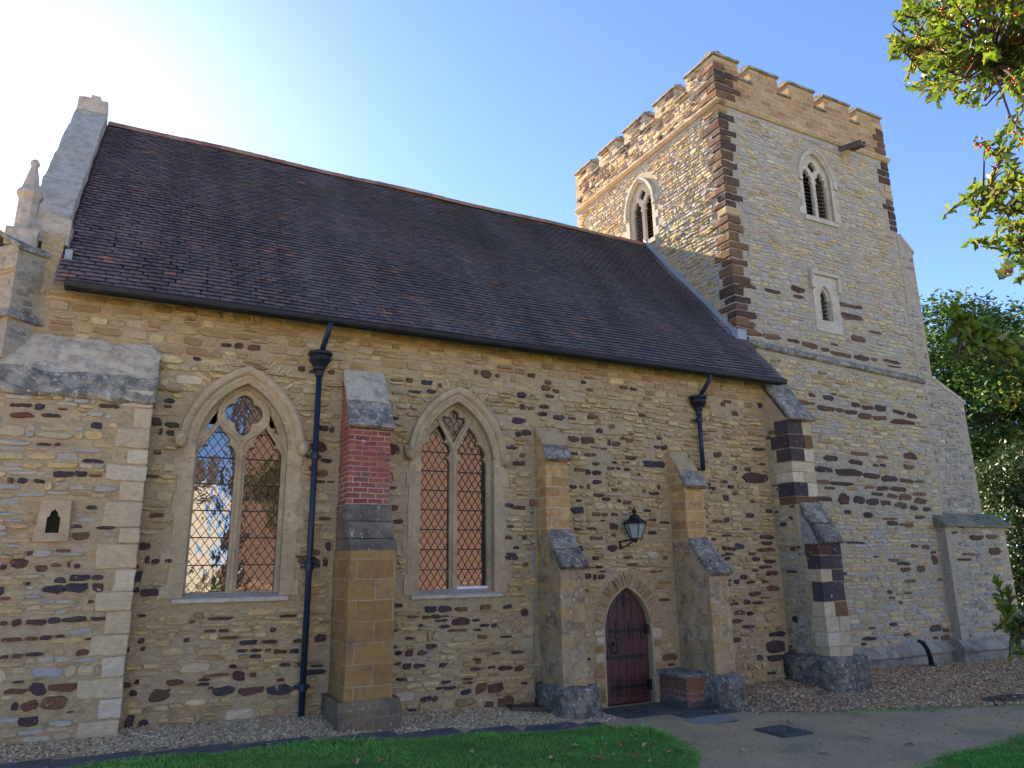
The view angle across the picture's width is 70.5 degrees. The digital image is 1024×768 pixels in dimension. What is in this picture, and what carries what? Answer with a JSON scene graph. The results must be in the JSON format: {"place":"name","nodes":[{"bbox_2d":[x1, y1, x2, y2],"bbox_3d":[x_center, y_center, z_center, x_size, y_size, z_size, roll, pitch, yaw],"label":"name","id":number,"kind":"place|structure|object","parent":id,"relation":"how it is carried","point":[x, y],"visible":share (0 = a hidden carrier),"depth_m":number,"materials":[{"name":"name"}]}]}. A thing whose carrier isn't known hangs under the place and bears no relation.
{"place":"outdoors","nodes":[
{"label":"outdoors","id":0,"kind":"place"},
{"bbox_2d":[64,723,691,767],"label":"lawn","id":1,"kind":"structure","parent":0,"point":[435,745],"depth_m":8.35,"materials":[{"name":"plant"}]},
{"bbox_2d":[618,722,701,767],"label":"edge grass","id":2,"kind":"structure","parent":1,"relation":"on","point":[664,734],"depth_m":9.34,"materials":[{"name":"green plant"}]},
{"bbox_2d":[0,701,1023,767],"bbox_3d":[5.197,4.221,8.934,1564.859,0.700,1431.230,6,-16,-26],"label":"path","id":3,"kind":"structure","parent":0,"point":[676,724],"depth_m":9.84,"materials":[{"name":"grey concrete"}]},
{"bbox_2d":[0,721,610,767],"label":"kerb","id":4,"kind":"structure","parent":3,"relation":"on","point":[76,761],"depth_m":8.42,"materials":[{"name":"grey concrete"}]},
{"bbox_2d":[0,706,615,762],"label":"gravel","id":5,"kind":"structure","parent":3,"relation":"on","point":[491,714],"depth_m":9.03,"materials":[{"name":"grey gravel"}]},
{"bbox_2d":[507,704,545,711],"bbox_3d":[0.208,4.964,11.107,0.536,0.077,0.420,7,-19,-11],"label":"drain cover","id":6,"kind":"object","parent":5,"relation":"on","point":[519,707],"visible":0.98,"depth_m":10.96,"materials":[{"name":"brown metal"}]},
{"bbox_2d":[0,51,1023,745],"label":"church","id":7,"kind":"structure","parent":3,"relation":"on","point":[338,451],"depth_m":12.22,"materials":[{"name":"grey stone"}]},
{"bbox_2d":[156,366,308,603],"bbox_3d":[-3.842,1.352,10.206,1.827,3.303,0.508,6,-16,-26],"label":"window","id":8,"kind":"structure","parent":7,"relation":"in","point":[235,543],"depth_m":10.24,"materials":[{"name":"stone"}]},
{"bbox_2d":[402,386,511,599],"bbox_3d":[-0.881,1.691,11.672,1.879,3.374,0.508,6,-16,-26],"label":"window","id":9,"kind":"structure","parent":7,"relation":"in","point":[453,504],"depth_m":11.73,"materials":[{"name":"stone"}]},
{"bbox_2d":[605,589,652,705],"bbox_3d":[1.964,4.554,12.510,0.993,2.008,0.145,6,-16,-26],"label":"door","id":10,"kind":"structure","parent":7,"relation":"in","point":[626,628],"depth_m":12.48,"materials":[{"name":"brown wood"}]},
{"bbox_2d":[619,507,646,548],"bbox_3d":[2.138,2.522,12.692,0.416,0.717,0.478,6,-16,-26],"label":"wall lantern","id":11,"kind":"object","parent":7,"relation":"attached to","point":[634,524],"depth_m":12.58,"materials":[{"name":"metal"}]},
{"bbox_2d":[753,725,812,737],"bbox_3d":[3.790,4.880,10.130,0.560,0.096,0.570,6,-16,-26],"label":"manhole cover","id":12,"kind":"object","parent":3,"relation":"on","point":[783,731],"visible":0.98,"depth_m":10.04,"materials":[{"name":"grey metal"}]},
{"bbox_2d":[679,710,1017,767],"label":"leaf litter","id":13,"kind":"object","parent":3,"relation":"on","point":[852,734],"visible":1,"depth_m":9.73,"materials":[{"name":"brown plant"}]},
{"bbox_2d":[885,0,1023,661],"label":"holly tree","id":14,"kind":"object","parent":3,"relation":"on","point":[991,58],"visible":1,"depth_m":3.11,"materials":[{"name":"green plant"}]},
{"bbox_2d":[0,0,1023,555],"label":"sky","id":15,"kind":"structure","parent":0,"point":[497,104],"materials":[{"name":"blue"}]},
{"bbox_2d":[602,702,739,723],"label":"paving","id":16,"kind":"structure","parent":0,"point":[645,710],"depth_m":11.59,"materials":[{"name":"grey stone"}]},
{"bbox_2d":[656,667,709,708],"bbox_3d":[2.898,5.167,12.227,0.533,0.620,0.792,6,-16,-26],"label":"vent housing","id":17,"kind":"object","parent":16,"relation":"on","point":[686,688],"visible":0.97,"depth_m":12.02,"materials":[{"name":"brick"}]},
{"bbox_2d":[681,714,739,724],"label":"paving","id":18,"kind":"structure","parent":0,"point":[711,719],"depth_m":10.91,"materials":[{"name":"grey stone"}]},
{"bbox_2d":[730,656,1023,712],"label":"gravel","id":19,"kind":"structure","parent":0,"point":[1017,661],"depth_m":13.06,"materials":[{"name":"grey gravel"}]},
{"bbox_2d":[754,702,1023,713],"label":"edge grass","id":20,"kind":"structure","parent":19,"relation":"on","point":[929,708],"depth_m":11.48,"materials":[{"name":"green plant"}]},
{"bbox_2d":[917,639,934,666],"bbox_3d":[9.074,5.931,15.857,0.420,0.664,0.130,6,-16,-26],"label":"bent pipe","id":21,"kind":"object","parent":19,"relation":"on","point":[928,653],"visible":0.77,"depth_m":15.86,"materials":[{"name":"black metal"}]},
{"bbox_2d":[982,694,1023,700],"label":"bare soil","id":22,"kind":"structure","parent":19,"relation":"on","point":[1010,696],"depth_m":12.36,"materials":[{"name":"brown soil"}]},
{"bbox_2d":[906,729,1023,767],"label":"lawn","id":23,"kind":"structure","parent":0,"point":[951,763],"depth_m":8.50,"materials":[{"name":"plant"}]},
{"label":"lawn","id":24,"kind":"structure","parent":0,"visible":0},
{"bbox_2d":[919,285,1023,542],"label":"deciduous tree","id":25,"kind":"object","parent":24,"relation":"on","point":[942,354],"visible":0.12,"depth_m":30.07,"materials":[{"name":"green plant"}]},
{"bbox_2d":[932,300,1023,523],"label":"deciduous tree","id":26,"kind":"object","parent":24,"relation":"on","point":[1011,384],"visible":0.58,"depth_m":26.93,"materials":[{"name":"green plant"}]},
{"bbox_2d":[972,429,1023,615],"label":"yew tree","id":27,"kind":"object","parent":24,"relation":"on","point":[1006,497],"visible":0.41,"depth_m":21.90,"materials":[{"name":"green plant"}]}
]}

